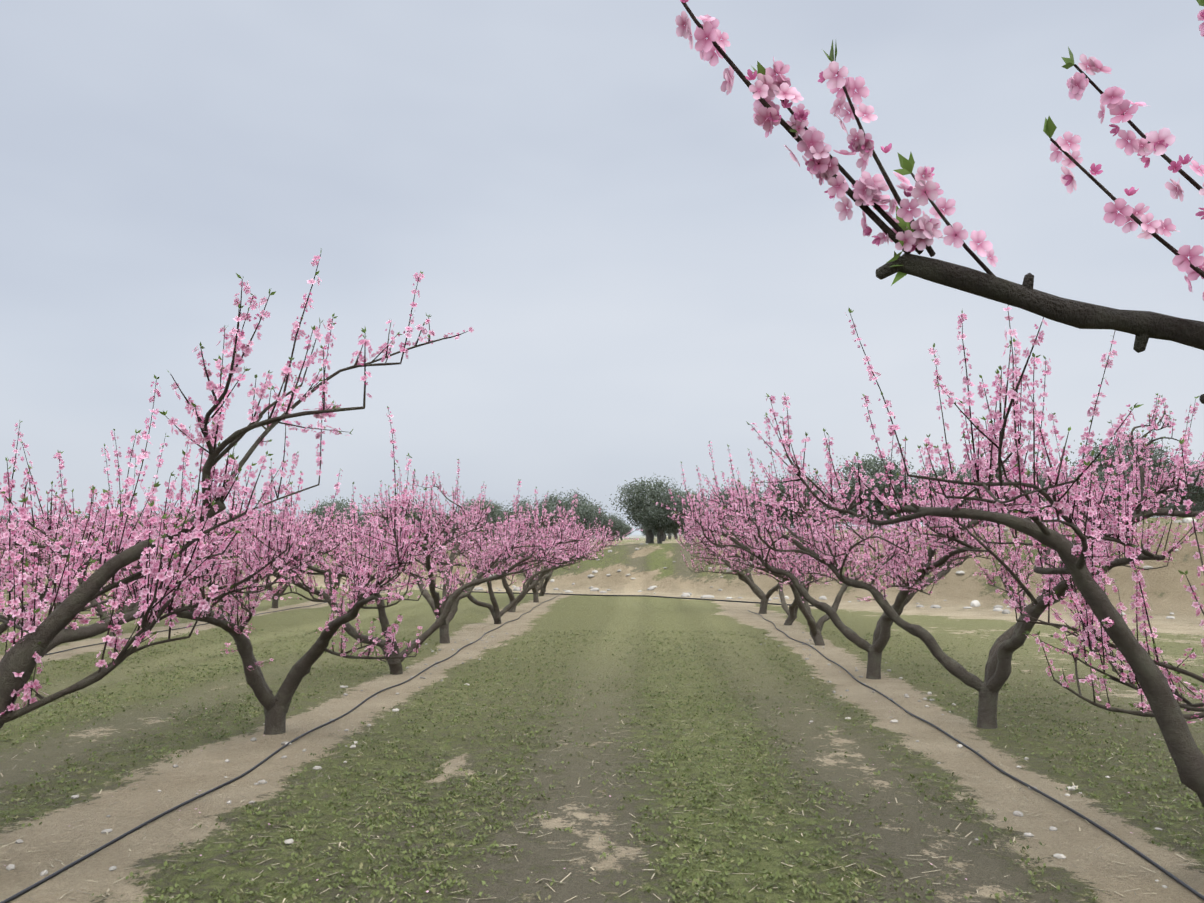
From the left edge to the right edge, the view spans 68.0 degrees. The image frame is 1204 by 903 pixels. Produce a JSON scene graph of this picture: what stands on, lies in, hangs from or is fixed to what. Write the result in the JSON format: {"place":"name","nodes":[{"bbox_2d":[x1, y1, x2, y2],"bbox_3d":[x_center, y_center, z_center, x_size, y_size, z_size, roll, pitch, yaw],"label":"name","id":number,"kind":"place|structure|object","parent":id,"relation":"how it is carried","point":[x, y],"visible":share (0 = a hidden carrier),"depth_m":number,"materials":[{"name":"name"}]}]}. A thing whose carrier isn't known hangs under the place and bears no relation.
{"place":"outdoors","nodes":[
{"label":"outdoors","id":0,"kind":"place"},
{"bbox_2d":[69,512,107,530],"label":"olive tree","id":1,"kind":"object","parent":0,"point":[84,518],"depth_m":55.83,"materials":[{"name":"green plant"}]},
{"bbox_2d":[0,516,1203,902],"bbox_3d":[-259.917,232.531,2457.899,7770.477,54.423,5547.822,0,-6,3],"label":"ground","id":2,"kind":"structure","parent":0,"point":[624,606],"depth_m":6.61,"materials":[{"name":"green plant"}]},
{"bbox_2d":[0,516,18,530],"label":"olive tree","id":3,"kind":"object","parent":2,"relation":"on","point":[4,517],"depth_m":62.06,"materials":[{"name":"green plant"}]},
{"bbox_2d":[2,529,83,592],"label":"peach tree","id":4,"kind":"object","parent":2,"relation":"on","point":[21,570],"visible":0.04,"depth_m":28.69,"materials":[{"name":"pink plant"}]},
{"bbox_2d":[31,514,67,529],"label":"olive tree","id":5,"kind":"object","parent":2,"relation":"on","point":[51,526],"depth_m":68.29,"materials":[{"name":"green plant"}]},
{"bbox_2d":[3,504,141,607],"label":"peach tree","id":6,"kind":"object","parent":2,"relation":"on","point":[65,541],"visible":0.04,"depth_m":22.08,"materials":[{"name":"pink plant"}]},
{"bbox_2d":[0,484,167,633],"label":"peach tree","id":7,"kind":"object","parent":2,"relation":"on","point":[3,627],"visible":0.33,"depth_m":11.93,"materials":[{"name":"pink plant"}]},
{"bbox_2d":[16,506,173,576],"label":"peach tree","id":8,"kind":"object","parent":2,"relation":"on","point":[79,523],"visible":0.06,"depth_m":24.27,"materials":[{"name":"pink plant"}]},
{"bbox_2d":[120,513,154,526],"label":"olive tree","id":9,"kind":"object","parent":2,"relation":"on","point":[137,519],"depth_m":49.35,"materials":[{"name":"green plant"}]},
{"bbox_2d":[0,485,278,635],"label":"peach tree","id":10,"kind":"object","parent":2,"relation":"on","point":[131,605],"visible":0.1,"depth_m":15.14,"materials":[{"name":"pink plant"}]},
{"bbox_2d":[154,515,273,578],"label":"peach tree","id":11,"kind":"object","parent":2,"relation":"on","point":[227,554],"depth_m":31.79,"materials":[{"name":"pink plant"}]},
{"bbox_2d":[171,515,262,592],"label":"peach tree","id":12,"kind":"object","parent":2,"relation":"on","point":[229,541],"visible":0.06,"depth_m":29.41,"materials":[{"name":"pink plant"}]},
{"bbox_2d":[45,590,395,654],"bbox_3d":[-7.728,3.153,15.533,0.145,0.060,30.806,0,-6,3],"label":"drip hose","id":13,"kind":"object","parent":2,"relation":"on","point":[180,628],"visible":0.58,"depth_m":16.04,"materials":[{"name":"black plastic"}]},
{"bbox_2d":[116,501,340,613],"bbox_3d":[-7.779,2.274,18.576,4.066,2.614,5.275,1,-6,-8],"label":"peach tree","id":14,"kind":"object","parent":2,"relation":"on","point":[316,531],"visible":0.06,"depth_m":19.25,"materials":[{"name":"pink plant"}]},
{"bbox_2d":[214,512,251,550],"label":"olive tree","id":15,"kind":"object","parent":2,"relation":"on","point":[231,530],"depth_m":48.27,"materials":[{"name":"green plant"}]},
{"bbox_2d":[0,250,473,727],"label":"peach tree","id":16,"kind":"object","parent":2,"relation":"on","point":[27,652],"visible":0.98,"depth_m":3.99,"materials":[{"name":"pink plant"}]},
{"bbox_2d":[57,406,471,734],"bbox_3d":[-2.828,1.092,7.088,3.741,2.605,2.666,0,-6,3],"label":"peach tree","id":17,"kind":"object","parent":2,"relation":"on","point":[276,706],"visible":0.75,"depth_m":6.75,"materials":[{"name":"pink plant"}]},
{"bbox_2d":[250,510,278,524],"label":"olive tree","id":18,"kind":"object","parent":2,"relation":"on","point":[263,516],"depth_m":50.55,"materials":[{"name":"green plant"}]},
{"bbox_2d":[0,592,562,902],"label":"drip hose","id":19,"kind":"object","parent":2,"relation":"on","point":[36,884],"visible":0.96,"depth_m":5.25,"materials":[{"name":"black plastic"}]},
{"bbox_2d":[219,498,381,607],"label":"peach tree","id":20,"kind":"object","parent":2,"relation":"on","point":[277,593],"visible":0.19,"depth_m":21.36,"materials":[{"name":"pink plant"}]},
{"bbox_2d":[235,506,383,595],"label":"peach tree","id":21,"kind":"object","parent":2,"relation":"on","point":[330,577],"visible":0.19,"depth_m":24.61,"materials":[{"name":"pink plant"}]},
{"bbox_2d":[302,499,363,536],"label":"olive tree","id":22,"kind":"object","parent":2,"relation":"on","point":[337,508],"visible":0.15,"depth_m":42.64,"materials":[{"name":"green plant"}]},
{"bbox_2d":[307,495,363,534],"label":"olive tree","id":23,"kind":"object","parent":2,"relation":"on","point":[331,502],"visible":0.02,"depth_m":47.38,"materials":[{"name":"green plant"}]},
{"bbox_2d":[295,510,441,583],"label":"peach tree","id":24,"kind":"object","parent":2,"relation":"on","point":[340,519],"visible":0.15,"depth_m":28.71,"materials":[{"name":"pink plant"}]},
{"bbox_2d":[352,509,386,543],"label":"olive tree","id":25,"kind":"object","parent":2,"relation":"on","point":[360,520],"visible":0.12,"depth_m":45.34,"materials":[{"name":"green plant"}]},
{"bbox_2d":[211,475,579,674],"bbox_3d":[-2.524,1.504,10.298,4.546,2.457,2.592,0,-6,-4],"label":"peach tree","id":26,"kind":"object","parent":2,"relation":"on","point":[395,666],"visible":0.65,"depth_m":10.61,"materials":[{"name":"pink plant"}]},
{"bbox_2d":[378,498,437,552],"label":"olive tree","id":27,"kind":"object","parent":2,"relation":"on","point":[414,513],"visible":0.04,"depth_m":41.05,"materials":[{"name":"green plant"}]},
{"bbox_2d":[429,517,453,545],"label":"olive tree","id":28,"kind":"object","parent":2,"relation":"on","point":[432,532],"visible":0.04,"depth_m":42.58,"materials":[{"name":"green plant"}]},
{"bbox_2d":[429,505,482,545],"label":"olive tree","id":29,"kind":"object","parent":2,"relation":"on","point":[444,535],"visible":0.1,"depth_m":40.99,"materials":[{"name":"green plant"}]},
{"bbox_2d":[336,459,599,643],"bbox_3d":[-2.546,1.641,14.068,4.157,2.966,4.542,-3,-7,26],"label":"peach tree","id":30,"kind":"object","parent":2,"relation":"on","point":[433,599],"visible":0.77,"depth_m":14.07,"materials":[{"name":"pink plant"}]},
{"bbox_2d":[448,499,509,543],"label":"olive tree","id":31,"kind":"object","parent":2,"relation":"on","point":[495,518],"visible":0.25,"depth_m":39.58,"materials":[{"name":"green plant"}]},
{"bbox_2d":[462,495,506,545],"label":"olive tree","id":32,"kind":"object","parent":2,"relation":"on","point":[470,501],"visible":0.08,"depth_m":48.65,"materials":[{"name":"green plant"}]},
{"bbox_2d":[406,510,603,623],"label":"peach tree","id":33,"kind":"object","parent":2,"relation":"on","point":[496,613],"visible":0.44,"depth_m":17.34,"materials":[{"name":"pink plant"}]},
{"bbox_2d":[499,496,565,543],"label":"olive tree","id":34,"kind":"object","parent":2,"relation":"on","point":[540,505],"visible":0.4,"depth_m":39.94,"materials":[{"name":"green plant"}]},
{"bbox_2d":[423,509,642,611],"bbox_3d":[-1.570,2.517,20.374,4.447,2.546,3.352,-2,-6,22],"label":"peach tree","id":35,"kind":"object","parent":2,"relation":"on","point":[509,591],"visible":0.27,"depth_m":20.70,"materials":[{"name":"pink plant"}]},
{"bbox_2d":[488,524,594,595],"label":"peach tree","id":36,"kind":"object","parent":2,"relation":"on","point":[542,590],"visible":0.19,"depth_m":27.04,"materials":[{"name":"pink plant"}]},
{"bbox_2d":[476,505,620,602],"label":"peach tree","id":37,"kind":"object","parent":2,"relation":"on","point":[535,589],"visible":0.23,"depth_m":24.29,"materials":[{"name":"pink plant"}]},
{"bbox_2d":[538,487,607,543],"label":"olive tree","id":38,"kind":"object","parent":2,"relation":"on","point":[555,498],"visible":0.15,"depth_m":41.22,"materials":[{"name":"green plant"}]},
{"bbox_2d":[5,697,1154,891],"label":"fallen petals","id":39,"kind":"object","parent":2,"relation":"on","point":[524,734],"visible":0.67,"depth_m":5.17,"materials":[{"name":"plant"}]},
{"bbox_2d":[556,501,614,544],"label":"olive tree","id":40,"kind":"object","parent":2,"relation":"on","point":[592,516],"visible":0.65,"depth_m":39.38,"materials":[{"name":"green plant"}]},
{"bbox_2d":[6,631,1167,887],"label":"pebbles","id":41,"kind":"object","parent":2,"relation":"on","point":[290,841],"visible":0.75,"depth_m":6.09,"materials":[{"name":"beige stone"}]},
{"bbox_2d":[0,627,1203,902],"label":"weed cover","id":42,"kind":"object","parent":2,"relation":"on","point":[338,881],"visible":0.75,"depth_m":5.74,"materials":[{"name":"green plant"}]},
{"bbox_2d":[0,679,1203,902],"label":"straw litter","id":43,"kind":"object","parent":2,"relation":"on","point":[606,805],"visible":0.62,"depth_m":4.96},
{"bbox_2d":[601,512,625,541],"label":"olive tree","id":44,"kind":"object","parent":2,"relation":"on","point":[617,526],"visible":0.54,"depth_m":83.10,"materials":[{"name":"green plant"}]},
{"bbox_2d":[616,519,628,540],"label":"olive tree","id":45,"kind":"object","parent":2,"relation":"on","point":[626,526],"visible":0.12,"depth_m":113.13,"materials":[{"name":"green plant"}]},
{"bbox_2d":[619,524,631,539],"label":"olive tree","id":46,"kind":"object","parent":2,"relation":"on","point":[629,527],"visible":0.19,"depth_m":119.88,"materials":[{"name":"green plant"}]},
{"bbox_2d":[472,591,813,606],"bbox_3d":[0.628,4.270,26.236,12.211,0.070,0.990,-4,-7,34],"label":"header pipe","id":47,"kind":"object","parent":2,"relation":"on","point":[644,596],"visible":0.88,"depth_m":26.29,"materials":[{"name":"black plastic"}]},
{"bbox_2d":[606,474,690,542],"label":"olive tree","id":48,"kind":"object","parent":2,"relation":"on","point":[653,492],"visible":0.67,"depth_m":36.15,"materials":[{"name":"green plant"}]},
{"bbox_2d":[628,496,683,543],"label":"olive tree","id":49,"kind":"object","parent":2,"relation":"on","point":[661,523],"visible":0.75,"depth_m":35.60,"materials":[{"name":"green plant"}]},
{"bbox_2d":[642,490,683,540],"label":"olive tree","id":50,"kind":"object","parent":2,"relation":"on","point":[663,536],"depth_m":47.47,"materials":[{"name":"green plant"}]},
{"bbox_2d":[664,528,683,538],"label":"olive tree","id":51,"kind":"object","parent":2,"relation":"on","point":[675,534],"visible":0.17,"depth_m":65.52,"materials":[{"name":"green plant"}]},
{"bbox_2d":[657,486,720,542],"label":"olive tree","id":52,"kind":"object","parent":2,"relation":"on","point":[680,508],"visible":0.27,"depth_m":35.30,"materials":[{"name":"green plant"}]},
{"bbox_2d":[708,484,771,539],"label":"olive tree","id":53,"kind":"object","parent":2,"relation":"on","point":[722,493],"visible":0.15,"depth_m":35.82,"materials":[{"name":"green plant"}]},
{"bbox_2d":[340,518,1201,618],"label":"embankment rocks","id":54,"kind":"object","parent":2,"relation":"on","point":[974,603],"visible":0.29,"depth_m":25.93,"materials":[{"name":"beige stone"}]},
{"bbox_2d":[668,496,883,613],"bbox_3d":[3.809,2.382,20.271,5.048,2.816,3.090,-3,-7,30],"label":"peach tree","id":55,"kind":"object","parent":2,"relation":"on","point":[758,592],"visible":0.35,"depth_m":20.37,"materials":[{"name":"pink plant"}]},
{"bbox_2d":[758,470,835,537],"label":"olive tree","id":56,"kind":"object","parent":2,"relation":"on","point":[783,488],"visible":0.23,"depth_m":32.53,"materials":[{"name":"green plant"}]},
{"bbox_2d":[687,494,912,645],"bbox_3d":[3.096,1.901,14.242,4.591,2.481,2.618,5,-8,-39],"label":"peach tree","id":57,"kind":"object","parent":2,"relation":"on","point":[815,628],"visible":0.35,"depth_m":13.54,"materials":[{"name":"pink plant"}]},
{"bbox_2d":[770,477,836,535],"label":"olive tree","id":58,"kind":"object","parent":2,"relation":"on","point":[804,518],"visible":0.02,"depth_m":35.77,"materials":[{"name":"green plant"}]},
{"bbox_2d":[744,509,879,624],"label":"peach tree","id":59,"kind":"object","parent":2,"relation":"on","point":[791,610],"visible":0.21,"depth_m":17.10,"materials":[{"name":"pink plant"}]},
{"bbox_2d":[811,490,838,526],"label":"olive tree","id":60,"kind":"object","parent":2,"relation":"on","point":[826,515],"depth_m":41.13,"materials":[{"name":"green plant"}]},
{"bbox_2d":[821,496,851,531],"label":"olive tree","id":61,"kind":"object","parent":2,"relation":"on","point":[846,514],"visible":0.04,"depth_m":64.41,"materials":[{"name":"green plant"}]},
{"bbox_2d":[653,429,1078,678],"bbox_3d":[3.189,1.247,10.619,4.323,3.084,4.724,4,-7,-37],"label":"peach tree","id":62,"kind":"object","parent":2,"relation":"on","point":[881,636],"visible":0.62,"depth_m":10.55,"materials":[{"name":"pink plant"}]},
{"bbox_2d":[852,492,900,527],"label":"olive tree","id":63,"kind":"object","parent":2,"relation":"on","point":[895,516],"visible":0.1,"depth_m":30.68,"materials":[{"name":"green plant"}]},
{"bbox_2d":[834,450,927,534],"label":"olive tree","id":64,"kind":"object","parent":2,"relation":"on","point":[871,466],"visible":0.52,"depth_m":29.59,"materials":[{"name":"green plant"}]},
{"bbox_2d":[907,466,957,505],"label":"olive tree","id":65,"kind":"object","parent":2,"relation":"on","point":[923,481],"visible":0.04,"depth_m":41.60,"materials":[{"name":"green plant"}]},
{"bbox_2d":[675,0,1203,403],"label":"branch","id":66,"kind":"object","parent":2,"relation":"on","point":[907,234],"visible":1,"depth_m":1.14,"materials":[{"name":"pink plant"}]},
{"bbox_2d":[692,393,1203,728],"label":"peach tree","id":67,"kind":"object","parent":2,"relation":"on","point":[1007,644],"visible":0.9,"depth_m":7.45,"materials":[{"name":"pink plant"}]},
{"bbox_2d":[914,466,981,507],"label":"olive tree","id":68,"kind":"object","parent":2,"relation":"on","point":[940,472],"visible":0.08,"depth_m":29.63,"materials":[{"name":"green plant"}]},
{"bbox_2d":[747,305,1203,806],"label":"peach tree","id":69,"kind":"object","parent":2,"relation":"on","point":[1155,686],"visible":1,"depth_m":4.08,"materials":[{"name":"pink plant"}]},
{"bbox_2d":[748,610,1203,899],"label":"drip hose","id":70,"kind":"object","parent":2,"relation":"on","point":[1176,879],"visible":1,"depth_m":5.36,"materials":[{"name":"black plastic"}]},
{"bbox_2d":[953,465,1029,525],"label":"olive tree","id":71,"kind":"object","parent":2,"relation":"on","point":[964,478],"visible":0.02,"depth_m":36.01,"materials":[{"name":"green plant"}]},
{"bbox_2d":[958,462,1042,526],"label":"olive tree","id":72,"kind":"object","parent":2,"relation":"on","point":[997,475],"visible":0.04,"depth_m":29.77,"materials":[{"name":"green plant"}]},
{"bbox_2d":[1017,464,1073,517],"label":"olive tree","id":73,"kind":"object","parent":2,"relation":"on","point":[1041,483],"visible":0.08,"depth_m":46.91,"materials":[{"name":"green plant"}]},
{"bbox_2d":[1065,466,1152,524],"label":"olive tree","id":74,"kind":"object","parent":2,"relation":"on","point":[1108,496],"visible":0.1,"depth_m":24.88,"materials":[{"name":"green plant"}]},
{"bbox_2d":[1062,430,1193,497],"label":"olive tree","id":75,"kind":"object","parent":2,"relation":"on","point":[1154,459],"visible":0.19,"depth_m":27.05,"materials":[{"name":"green plant"}]},
{"bbox_2d":[1135,501,1167,516],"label":"olive tree","id":76,"kind":"object","parent":2,"relation":"on","point":[1161,504],"visible":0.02,"depth_m":58.61,"materials":[{"name":"green plant"}]},
{"bbox_2d":[1139,468,1177,504],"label":"olive tree","id":77,"kind":"object","parent":2,"relation":"on","point":[1165,492],"depth_m":35.13,"materials":[{"name":"green plant"}]},
{"bbox_2d":[1151,457,1203,510],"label":"olive tree","id":78,"kind":"object","parent":2,"relation":"on","point":[1199,495],"visible":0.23,"depth_m":41.56,"materials":[{"name":"green plant"}]},
{"bbox_2d":[1161,498,1193,516],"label":"olive tree","id":79,"kind":"object","parent":2,"relation":"on","point":[1180,507],"visible":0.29,"depth_m":63.46,"materials":[{"name":"green plant"}]},
{"bbox_2d":[1190,503,1203,510],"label":"olive tree","id":80,"kind":"object","parent":2,"relation":"on","point":[1195,508],"visible":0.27,"depth_m":79.81,"materials":[{"name":"green plant"}]},
{"bbox_2d":[1191,498,1203,510],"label":"olive tree","id":81,"kind":"object","parent":2,"relation":"on","point":[1202,507],"visible":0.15,"depth_m":50.46,"materials":[{"name":"green plant"}]},
{"bbox_2d":[0,0,1203,526],"label":"sky","id":82,"kind":"structure","parent":0,"point":[632,263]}
]}

